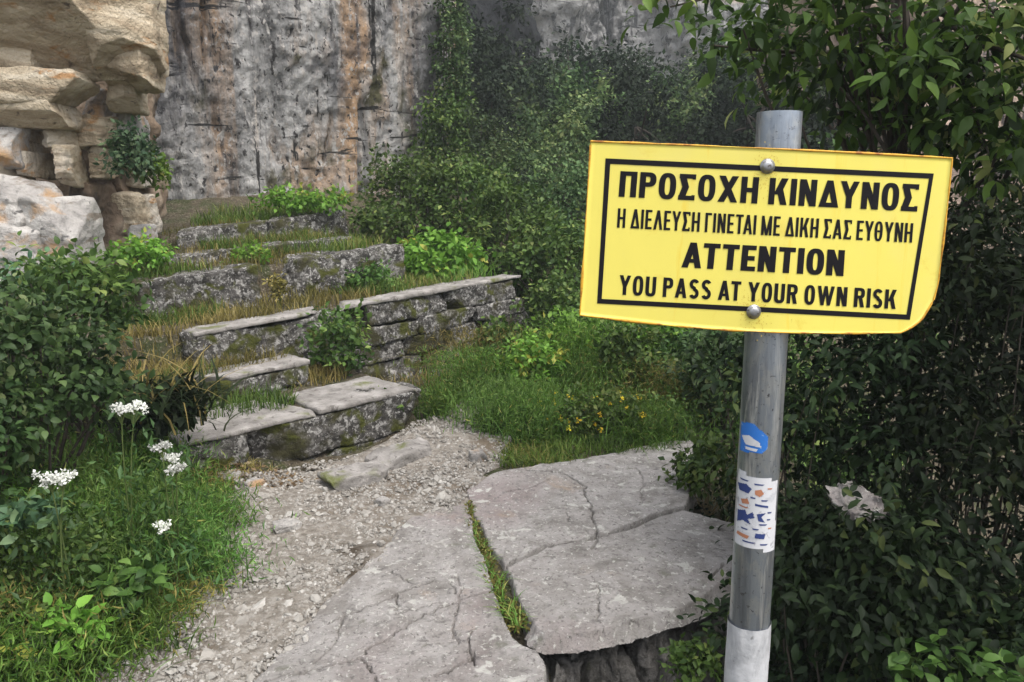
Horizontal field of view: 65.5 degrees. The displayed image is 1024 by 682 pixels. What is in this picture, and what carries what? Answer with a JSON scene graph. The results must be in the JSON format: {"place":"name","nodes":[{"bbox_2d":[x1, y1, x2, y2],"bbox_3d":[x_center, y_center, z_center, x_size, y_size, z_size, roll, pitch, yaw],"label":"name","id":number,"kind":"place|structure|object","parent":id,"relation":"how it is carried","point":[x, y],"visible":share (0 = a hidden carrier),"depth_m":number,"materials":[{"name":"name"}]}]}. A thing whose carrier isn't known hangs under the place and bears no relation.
{"place":"outdoors","nodes":[
{"label":"outdoors","id":0,"kind":"place"},
{"bbox_2d":[104,216,444,404],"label":"dry grass","id":1,"kind":"structure","parent":0,"point":[315,373],"depth_m":5.59,"materials":[{"name":"plant"}]},
{"bbox_2d":[65,392,511,681],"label":"gravel path","id":2,"kind":"structure","parent":0,"point":[303,531],"depth_m":3.55,"materials":[{"name":"gravel"}]},
{"bbox_2d":[0,592,119,675],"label":"broad leaved weed","id":3,"kind":"object","parent":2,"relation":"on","point":[82,601],"visible":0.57,"depth_m":2.50,"materials":[{"name":"green plant"}]},
{"bbox_2d":[0,553,188,681],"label":"feathery plant","id":4,"kind":"object","parent":2,"relation":"on","point":[24,592],"visible":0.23,"depth_m":2.57,"materials":[{"name":"green plant"}]},
{"bbox_2d":[1,573,221,681],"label":"feathery plant","id":5,"kind":"object","parent":2,"relation":"on","point":[151,629],"visible":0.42,"depth_m":2.63,"materials":[{"name":"green plant"}]},
{"bbox_2d":[0,542,227,681],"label":"feathery plant","id":6,"kind":"object","parent":2,"relation":"on","point":[125,616],"visible":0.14,"depth_m":2.69,"materials":[{"name":"green plant"}]},
{"bbox_2d":[75,550,176,627],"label":"broad leaved weed","id":7,"kind":"object","parent":2,"relation":"on","point":[137,584],"visible":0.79,"depth_m":2.70,"materials":[{"name":"green plant"}]},
{"bbox_2d":[1,423,257,580],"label":"feathery plant","id":8,"kind":"object","parent":2,"relation":"on","point":[92,470],"visible":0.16,"depth_m":3.30,"materials":[{"name":"green plant"}]},
{"bbox_2d":[24,472,273,590],"bbox_3d":[-1.426,0.777,3.187,0.992,0.440,0.825,0,11,0],"label":"feathery plant","id":9,"kind":"object","parent":2,"relation":"on","point":[201,518],"visible":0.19,"depth_m":3.16,"materials":[{"name":"green plant"}]},
{"bbox_2d":[124,441,211,591],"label":"white flower plant","id":10,"kind":"object","parent":2,"relation":"on","point":[177,468],"visible":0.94,"depth_m":2.97,"materials":[{"name":"green plant"}]},
{"bbox_2d":[128,518,219,617],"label":"white flower plant","id":11,"kind":"object","parent":2,"relation":"on","point":[164,529],"visible":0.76,"depth_m":2.93,"materials":[{"name":"green plant"}]},
{"bbox_2d":[110,560,248,636],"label":"feathery plant","id":12,"kind":"object","parent":2,"relation":"on","point":[191,586],"visible":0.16,"depth_m":2.97,"materials":[{"name":"green plant"}]},
{"bbox_2d":[124,503,296,599],"bbox_3d":[-1.288,0.840,3.245,0.698,0.295,0.649,7,13,33],"label":"feathery plant","id":13,"kind":"object","parent":2,"relation":"on","point":[221,550],"visible":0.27,"depth_m":3.18,"materials":[{"name":"green plant"}]},
{"bbox_2d":[143,466,279,535],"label":"feathery plant","id":14,"kind":"object","parent":2,"relation":"on","point":[216,495],"visible":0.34,"depth_m":3.70,"materials":[{"name":"green plant"}]},
{"bbox_2d":[168,376,420,469],"bbox_3d":[-1.284,0.602,4.795,1.580,0.537,0.518,-9,14,-41],"label":"stone step","id":15,"kind":"object","parent":2,"relation":"on","point":[345,417],"visible":0.61,"depth_m":4.62,"materials":[{"name":"stone"}]},
{"bbox_2d":[317,461,388,491],"bbox_3d":[-0.849,0.736,4.283,0.349,0.106,0.195,-7,13,-35],"label":"loose stone","id":16,"kind":"object","parent":2,"relation":"on","point":[347,477],"visible":0.82,"depth_m":4.23,"materials":[{"name":"stone"}]},
{"bbox_2d":[364,437,431,469],"bbox_3d":[-0.639,0.666,4.616,0.410,0.121,0.214,-10,15,-44],"label":"loose stone","id":17,"kind":"object","parent":2,"relation":"on","point":[397,455],"visible":0.67,"depth_m":4.55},
{"bbox_2d":[464,500,530,636],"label":"crack moss","id":18,"kind":"object","parent":2,"relation":"on","point":[493,580],"visible":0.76,"depth_m":3.19,"materials":[{"name":"green plant"}]},
{"bbox_2d":[73,200,519,420],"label":"terrace grass","id":19,"kind":"structure","parent":0,"point":[276,399],"depth_m":6.57,"materials":[{"name":"plant"}]},
{"bbox_2d":[457,0,540,112],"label":"ravine cliff","id":20,"kind":"structure","parent":0,"point":[485,7],"depth_m":24.59,"materials":[{"name":"stone"}]},
{"bbox_2d":[1,126,1023,681],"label":"ground","id":21,"kind":"structure","parent":0,"point":[179,214],"depth_m":5.89,"materials":[{"name":"soil"}]},
{"bbox_2d":[0,350,60,506],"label":"bush","id":22,"kind":"object","parent":21,"relation":"on","point":[18,457],"visible":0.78,"depth_m":2.94,"materials":[{"name":"green plant"}]},
{"bbox_2d":[0,487,69,586],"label":"broad leaved weed","id":23,"kind":"object","parent":21,"relation":"on","point":[15,512],"visible":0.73,"depth_m":2.62,"materials":[{"name":"green plant"}]},
{"bbox_2d":[1,468,118,620],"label":"white flower plant","id":24,"kind":"object","parent":21,"relation":"on","point":[53,478],"visible":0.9,"depth_m":2.58,"materials":[{"name":"green plant"}]},
{"bbox_2d":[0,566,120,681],"bbox_3d":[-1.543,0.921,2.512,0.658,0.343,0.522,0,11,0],"label":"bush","id":25,"kind":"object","parent":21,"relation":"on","point":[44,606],"visible":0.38,"depth_m":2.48,"materials":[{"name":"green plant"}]},
{"bbox_2d":[0,489,123,597],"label":"bush","id":26,"kind":"object","parent":21,"relation":"on","point":[10,576],"visible":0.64,"depth_m":2.67,"materials":[{"name":"green plant"}]},
{"bbox_2d":[0,230,161,442],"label":"bush","id":27,"kind":"object","parent":21,"relation":"on","point":[109,280],"visible":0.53,"depth_m":3.88,"materials":[{"name":"green plant"}]},
{"bbox_2d":[0,257,166,502],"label":"bush","id":28,"kind":"object","parent":21,"relation":"on","point":[84,383],"visible":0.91,"depth_m":3.13,"materials":[{"name":"green plant"}]},
{"bbox_2d":[0,0,168,285],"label":"rock outcrop","id":29,"kind":"object","parent":21,"relation":"on","point":[76,76],"visible":0.82,"depth_m":5.79,"materials":[{"name":"stone"}]},
{"bbox_2d":[92,114,162,182],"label":"terrace plant","id":30,"kind":"object","parent":29,"relation":"on","point":[137,156],"visible":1,"depth_m":5.97,"materials":[{"name":"green plant"}]},
{"bbox_2d":[0,585,169,681],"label":"grass","id":31,"kind":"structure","parent":21,"relation":"on","point":[17,660],"depth_m":2.40,"materials":[{"name":"green plant"}]},
{"bbox_2d":[0,516,203,661],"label":"feathery plant","id":32,"kind":"object","parent":21,"relation":"on","point":[40,574],"visible":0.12,"depth_m":2.75,"materials":[{"name":"green plant"}]},
{"bbox_2d":[0,346,205,680],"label":"bank grass","id":33,"kind":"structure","parent":21,"relation":"on","point":[65,450],"depth_m":3.94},
{"bbox_2d":[35,341,277,445],"bbox_3d":[-1.708,0.282,3.859,1.403,0.484,1.266,-7,13,-34],"label":"strap leaved plant","id":34,"kind":"object","parent":33,"relation":"on","point":[182,407],"visible":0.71,"depth_m":3.81,"materials":[{"name":"green plant"}]},
{"bbox_2d":[0,440,230,632],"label":"feathery plant","id":35,"kind":"object","parent":21,"relation":"on","point":[13,477],"visible":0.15,"depth_m":3.01,"materials":[{"name":"green plant"}]},
{"bbox_2d":[63,399,185,575],"bbox_3d":[-1.417,0.616,2.943,0.338,0.828,0.392,5,12,27],"label":"white flower plant","id":36,"kind":"object","parent":21,"relation":"on","point":[129,406],"visible":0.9,"depth_m":2.91,"materials":[{"name":"green plant"}]},
{"bbox_2d":[102,226,178,275],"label":"terrace plant","id":37,"kind":"object","parent":21,"relation":"on","point":[157,255],"visible":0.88,"depth_m":5.91,"materials":[{"name":"green plant"}]},
{"bbox_2d":[53,412,240,510],"bbox_3d":[-1.762,0.558,3.912,0.853,0.518,0.786,0,11,0],"label":"feathery plant","id":38,"kind":"object","parent":21,"relation":"on","point":[147,451],"visible":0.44,"depth_m":3.83,"materials":[{"name":"green plant"}]},
{"bbox_2d":[0,444,309,624],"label":"feathery plant","id":39,"kind":"object","parent":21,"relation":"on","point":[140,525],"visible":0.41,"depth_m":3.04,"materials":[{"name":"green plant"}]},
{"bbox_2d":[185,354,309,407],"bbox_3d":[-1.698,0.360,5.098,0.326,0.414,0.809,9,14,41],"label":"stone step","id":40,"kind":"object","parent":21,"relation":"on","point":[288,371],"visible":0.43,"depth_m":5.07,"materials":[{"name":"stone"}]},
{"bbox_2d":[176,208,348,249],"bbox_3d":[-2.410,-1.030,7.731,1.749,0.490,0.324,-9,14,-41],"label":"stone step","id":41,"kind":"object","parent":21,"relation":"on","point":[335,220],"visible":0.43,"depth_m":7.66,"materials":[{"name":"stone"}]},
{"bbox_2d":[130,243,404,319],"bbox_3d":[-1.871,-0.441,6.381,2.198,0.609,0.342,-8,13,-38],"label":"stone step","id":42,"kind":"object","parent":21,"relation":"on","point":[238,281],"visible":0.42,"depth_m":6.11,"materials":[{"name":"stone"}]},
{"bbox_2d":[246,181,353,216],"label":"terrace plant","id":43,"kind":"object","parent":21,"relation":"on","point":[281,198],"visible":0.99,"depth_m":7.89,"materials":[{"name":"green plant"}]},
{"bbox_2d":[155,0,455,199],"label":"cliff face","id":44,"kind":"object","parent":21,"relation":"on","point":[256,96],"visible":0.43,"depth_m":9.70},
{"bbox_2d":[404,77,478,196],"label":"thicket shrub","id":45,"kind":"object","parent":44,"relation":"on","point":[457,141],"visible":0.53,"depth_m":10.43,"materials":[{"name":"green plant"}]},
{"bbox_2d":[422,0,479,125],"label":"thicket shrub","id":46,"kind":"object","parent":44,"relation":"on","point":[450,17],"visible":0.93,"depth_m":10.47,"materials":[{"name":"green plant"}]},
{"bbox_2d":[296,297,374,375],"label":"terrace plant","id":47,"kind":"object","parent":21,"relation":"on","point":[336,330],"visible":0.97,"depth_m":5.40,"materials":[{"name":"green plant"}]},
{"bbox_2d":[179,274,528,381],"bbox_3d":[-1.049,0.061,6.239,3.045,0.978,0.352,-10,14,-42],"label":"stone step","id":48,"kind":"object","parent":21,"relation":"on","point":[396,318],"visible":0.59,"depth_m":6.17,"materials":[{"name":"stone"}]},
{"bbox_2d":[341,193,423,242],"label":"terrace plant","id":49,"kind":"object","parent":21,"relation":"on","point":[371,220],"visible":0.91,"depth_m":7.87,"materials":[{"name":"green plant"}]},
{"bbox_2d":[253,504,546,681],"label":"rock slab","id":50,"kind":"object","parent":21,"relation":"on","point":[411,607],"visible":0.98,"depth_m":2.85,"materials":[{"name":"grey stone"}]},
{"bbox_2d":[347,139,471,245],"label":"thicket shrub","id":51,"kind":"object","parent":21,"relation":"on","point":[401,177],"visible":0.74,"depth_m":8.85,"materials":[{"name":"green plant"}]},
{"bbox_2d":[395,222,496,280],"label":"terrace plant","id":52,"kind":"object","parent":21,"relation":"on","point":[443,250],"visible":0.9,"depth_m":7.16,"materials":[{"name":"green plant"}]},
{"bbox_2d":[405,151,526,255],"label":"thicket shrub","id":53,"kind":"object","parent":21,"relation":"on","point":[477,176],"visible":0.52,"depth_m":8.69,"materials":[{"name":"green plant"}]},
{"bbox_2d":[407,98,535,217],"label":"thicket shrub","id":54,"kind":"object","parent":21,"relation":"on","point":[491,143],"visible":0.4,"depth_m":10.35,"materials":[{"name":"green plant"}]},
{"bbox_2d":[379,322,568,388],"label":"feathery plant","id":55,"kind":"object","parent":21,"relation":"on","point":[455,342],"visible":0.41,"depth_m":5.97,"materials":[{"name":"green plant"}]},
{"bbox_2d":[393,339,569,416],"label":"feathery plant","id":56,"kind":"object","parent":21,"relation":"on","point":[476,362],"visible":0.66,"depth_m":5.59,"materials":[{"name":"green plant"}]},
{"bbox_2d":[455,0,517,112],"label":"forest tree","id":57,"kind":"object","parent":21,"relation":"on","point":[485,47],"visible":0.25,"depth_m":17.15,"materials":[{"name":"green plant"}]},
{"bbox_2d":[457,65,536,153],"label":"forest tree","id":58,"kind":"object","parent":21,"relation":"on","point":[487,96],"visible":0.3,"depth_m":15.00,"materials":[{"name":"green plant"}]},
{"bbox_2d":[464,0,552,116],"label":"forest tree","id":59,"kind":"object","parent":21,"relation":"on","point":[509,8],"visible":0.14,"depth_m":19.99,"materials":[{"name":"green plant"}]},
{"bbox_2d":[422,364,604,454],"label":"feathery plant","id":60,"kind":"object","parent":21,"relation":"on","point":[478,397],"visible":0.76,"depth_m":5.01,"materials":[{"name":"green plant"}]},
{"bbox_2d":[455,169,573,297],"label":"thicket shrub","id":61,"kind":"object","parent":21,"relation":"on","point":[504,201],"visible":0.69,"depth_m":8.19,"materials":[{"name":"green plant"}]},
{"bbox_2d":[464,52,569,175],"bbox_3d":[0.002,-3.857,16.292,3.596,4.128,2.901,-1,11,-5],"label":"forest tree","id":62,"kind":"object","parent":21,"relation":"on","point":[523,82],"visible":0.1,"depth_m":15.40,"materials":[{"name":"green plant"}]},
{"bbox_2d":[446,379,616,458],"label":"feathery plant","id":63,"kind":"object","parent":21,"relation":"on","point":[548,421],"visible":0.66,"depth_m":4.93,"materials":[{"name":"green plant"}]},
{"bbox_2d":[493,328,570,401],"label":"leafy clump","id":64,"kind":"object","parent":21,"relation":"on","point":[541,355],"visible":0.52,"depth_m":5.63,"materials":[{"name":"green plant"}]},
{"bbox_2d":[479,137,587,245],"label":"thicket shrub","id":65,"kind":"object","parent":21,"relation":"on","point":[516,163],"visible":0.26,"depth_m":10.14,"materials":[{"name":"green plant"}]},
{"bbox_2d":[490,208,585,321],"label":"thicket shrub","id":66,"kind":"object","parent":21,"relation":"on","point":[549,242],"visible":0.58,"depth_m":7.80,"materials":[{"name":"green plant"}]},
{"bbox_2d":[509,270,588,346],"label":"leafy clump","id":67,"kind":"object","parent":21,"relation":"on","point":[540,296],"visible":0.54,"depth_m":7.01,"materials":[{"name":"green plant"}]},
{"bbox_2d":[500,89,606,216],"bbox_3d":[0.676,-2.518,12.625,2.124,2.848,1.764,-4,11,-20],"label":"forest tree","id":68,"kind":"object","parent":21,"relation":"on","point":[571,124],"visible":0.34,"depth_m":12.36,"materials":[{"name":"green plant"}]},
{"bbox_2d":[518,152,588,269],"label":"thicket shrub","id":69,"kind":"object","parent":21,"relation":"on","point":[578,188],"visible":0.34,"depth_m":9.50,"materials":[{"name":"green plant"}]},
{"bbox_2d":[515,88,604,204],"bbox_3d":[0.820,-3.026,14.131,2.226,2.742,2.137,10,15,44],"label":"forest tree","id":70,"kind":"object","parent":21,"relation":"on","point":[568,110],"visible":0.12,"depth_m":13.72,"materials":[{"name":"green plant"}]},
{"bbox_2d":[511,305,616,377],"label":"leafy clump","id":71,"kind":"object","parent":21,"relation":"on","point":[568,316],"visible":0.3,"depth_m":6.11,"materials":[{"name":"green plant"}]},
{"bbox_2d":[512,22,639,99],"bbox_3d":[1.861,-6.237,23.392,4.104,5.830,3.936,4,11,22],"label":"forest tree","id":72,"kind":"object","parent":21,"relation":"on","point":[570,47],"visible":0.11,"depth_m":22.47,"materials":[{"name":"green plant"}]},
{"bbox_2d":[467,440,696,570],"bbox_3d":[0.507,0.902,4.258,1.968,0.320,0.980,-7,13,-34],"label":"rock slab","id":73,"kind":"object","parent":21,"relation":"on","point":[523,513],"visible":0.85,"depth_m":4.03,"materials":[{"name":"grey stone"}]},
{"bbox_2d":[524,36,643,137],"bbox_3d":[1.599,-4.718,17.394,2.712,3.859,3.362,0,11,2],"label":"forest tree","id":74,"kind":"object","parent":21,"relation":"on","point":[543,79],"visible":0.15,"depth_m":17.09,"materials":[{"name":"green plant"}]},
{"bbox_2d":[541,43,629,140],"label":"forest tree","id":75,"kind":"object","parent":21,"relation":"on","point":[596,89],"visible":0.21,"depth_m":15.09,"materials":[{"name":"green plant"}]},
{"bbox_2d":[514,376,665,442],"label":"yellow flowering plant","id":76,"kind":"object","parent":21,"relation":"on","point":[591,404],"visible":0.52,"depth_m":5.00,"materials":[{"name":"green plant"}]},
{"bbox_2d":[487,424,704,467],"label":"slab edge grass","id":77,"kind":"structure","parent":21,"relation":"on","point":[561,453],"depth_m":4.77,"materials":[{"name":"plant"}]},
{"bbox_2d":[498,312,711,396],"bbox_3d":[0.497,0.072,6.111,1.704,0.594,1.770,-2,11,-13],"label":"feathery plant","id":78,"kind":"object","parent":21,"relation":"on","point":[583,344],"visible":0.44,"depth_m":5.91,"materials":[{"name":"green plant"}]},
{"bbox_2d":[498,341,722,424],"bbox_3d":[0.830,0.358,5.807,2.234,0.579,1.520,0,11,0],"label":"feathery plant","id":79,"kind":"object","parent":21,"relation":"on","point":[594,388],"visible":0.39,"depth_m":5.62,"materials":[{"name":"green plant"}]},
{"bbox_2d":[590,322,675,395],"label":"leafy clump","id":80,"kind":"object","parent":21,"relation":"on","point":[633,344],"visible":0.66,"depth_m":5.73,"materials":[{"name":"green plant"}]},
{"bbox_2d":[539,603,728,681],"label":"rock ledge","id":81,"kind":"object","parent":21,"relation":"on","point":[635,660],"visible":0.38,"depth_m":2.92,"materials":[{"name":"stone"}]},
{"bbox_2d":[506,511,733,654],"bbox_3d":[0.552,1.097,3.358,1.424,0.369,0.762,-7,13,-32],"label":"rock slab","id":82,"kind":"object","parent":81,"relation":"on","point":[628,586],"visible":0.92,"depth_m":3.15,"materials":[{"name":"grey stone"}]},
{"bbox_2d":[656,627,724,681],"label":"ledge weed","id":83,"kind":"object","parent":81,"relation":"attached to","point":[710,662],"visible":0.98,"depth_m":2.67,"materials":[{"name":"green plant"}]},
{"bbox_2d":[584,58,713,143],"bbox_3d":[2.181,-3.543,14.384,2.774,3.185,2.238,5,12,27],"label":"forest tree","id":84,"kind":"object","parent":21,"relation":"on","point":[617,81],"visible":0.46,"depth_m":14.30,"materials":[{"name":"green plant"}]},
{"bbox_2d":[571,386,728,459],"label":"feathery plant","id":85,"kind":"object","parent":21,"relation":"on","point":[662,433],"visible":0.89,"depth_m":4.93,"materials":[{"name":"green plant"}]},
{"bbox_2d":[629,49,732,144],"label":"forest tree","id":86,"kind":"object","parent":21,"relation":"on","point":[693,104],"visible":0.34,"depth_m":16.97,"materials":[{"name":"green plant"}]},
{"bbox_2d":[657,430,736,515],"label":"slab edge plant","id":87,"kind":"object","parent":21,"relation":"on","point":[697,481],"visible":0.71,"depth_m":4.16,"materials":[{"name":"green plant"}]},
{"bbox_2d":[653,329,744,439],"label":"dark shrub","id":88,"kind":"object","parent":21,"relation":"on","point":[690,380],"visible":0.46,"depth_m":5.25,"materials":[{"name":"green plant"}]},
{"bbox_2d":[686,49,812,146],"bbox_3d":[4.391,-3.973,15.369,2.562,3.645,3.176,-6,12,-30],"label":"forest tree","id":89,"kind":"object","parent":21,"relation":"on","point":[720,134],"visible":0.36,"depth_m":15.38,"materials":[{"name":"green plant"}]},
{"bbox_2d":[516,255,984,509],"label":"undergrowth","id":90,"kind":"object","parent":21,"relation":"on","point":[728,406],"visible":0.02,"depth_m":6.30,"materials":[{"name":"green plant"}]},
{"bbox_2d":[579,110,952,681],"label":"warning sign","id":91,"kind":"object","parent":21,"relation":"on","point":[772,239],"visible":1,"depth_m":1.07,"materials":[{"name":"metal"}]},
{"bbox_2d":[740,68,867,151],"bbox_3d":[4.760,-2.931,13.568,3.032,3.828,2.747,-9,14,-39],"label":"forest tree","id":92,"kind":"object","parent":21,"relation":"on","point":[811,124],"visible":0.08,"depth_m":12.94,"materials":[{"name":"green plant"}]},
{"bbox_2d":[620,0,1023,537],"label":"overhanging tree","id":93,"kind":"object","parent":21,"relation":"on","point":[908,79],"visible":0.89,"depth_m":3.07,"materials":[{"name":"green plant"}]},
{"bbox_2d":[676,542,970,681],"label":"dark shrub","id":94,"kind":"object","parent":21,"relation":"on","point":[801,668],"visible":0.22,"depth_m":2.65,"materials":[{"name":"green plant"}]},
{"bbox_2d":[686,418,984,651],"bbox_3d":[1.467,0.959,3.745,1.427,1.261,1.210,0,11,0],"label":"dark shrub","id":95,"kind":"object","parent":21,"relation":"on","point":[719,500],"visible":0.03,"depth_m":3.74,"materials":[{"name":"green plant"}]},
{"bbox_2d":[665,271,1015,681],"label":"dark shrub","id":96,"kind":"object","parent":21,"relation":"on","point":[799,432],"visible":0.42,"depth_m":2.80,"materials":[{"name":"green plant"}]},
{"bbox_2d":[700,450,1023,681],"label":"dark shrub","id":97,"kind":"object","parent":21,"relation":"on","point":[886,542],"visible":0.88,"depth_m":2.32,"materials":[{"name":"green plant"}]},
{"bbox_2d":[825,481,886,523],"bbox_3d":[1.051,0.499,2.451,0.134,0.084,0.210,-3,11,-17],"label":"pale rock","id":98,"kind":"object","parent":97,"relation":"on","point":[869,499],"visible":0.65,"depth_m":2.42,"materials":[{"name":"grey stone"}]},
{"bbox_2d":[756,0,1023,267],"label":"tree","id":99,"kind":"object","parent":21,"relation":"on","point":[836,43],"depth_m":12.62,"materials":[{"name":"plant"}]},
{"bbox_2d":[785,171,1023,522],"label":"dark shrub","id":100,"kind":"object","parent":21,"relation":"on","point":[942,330],"visible":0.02,"depth_m":3.54,"materials":[{"name":"green plant"}]},
{"bbox_2d":[819,329,1023,675],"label":"dark shrub","id":101,"kind":"object","parent":21,"relation":"on","point":[983,466],"visible":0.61,"depth_m":2.55,"materials":[{"name":"green plant"}]},
{"bbox_2d":[819,497,1023,681],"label":"dark shrub","id":102,"kind":"object","parent":21,"relation":"on","point":[1009,637],"visible":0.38,"depth_m":2.35,"materials":[{"name":"green plant"}]},
{"bbox_2d":[823,177,1023,658],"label":"dark shrub","id":103,"kind":"object","parent":21,"relation":"on","point":[961,244],"visible":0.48,"depth_m":2.73,"materials":[{"name":"green plant"}]},
{"bbox_2d":[878,628,1023,681],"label":"broad leaved weed","id":104,"kind":"object","parent":21,"relation":"on","point":[897,669],"visible":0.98,"depth_m":2.16,"materials":[{"name":"green plant"}]},
{"bbox_2d":[919,127,1023,606],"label":"dark shrub","id":105,"kind":"object","parent":21,"relation":"on","point":[1011,203],"visible":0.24,"depth_m":3.26,"materials":[{"name":"green plant"}]},
{"bbox_2d":[531,0,767,83],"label":"cliff","id":106,"kind":"structure","parent":0,"point":[594,20],"depth_m":40.83,"materials":[{"name":"stone"}]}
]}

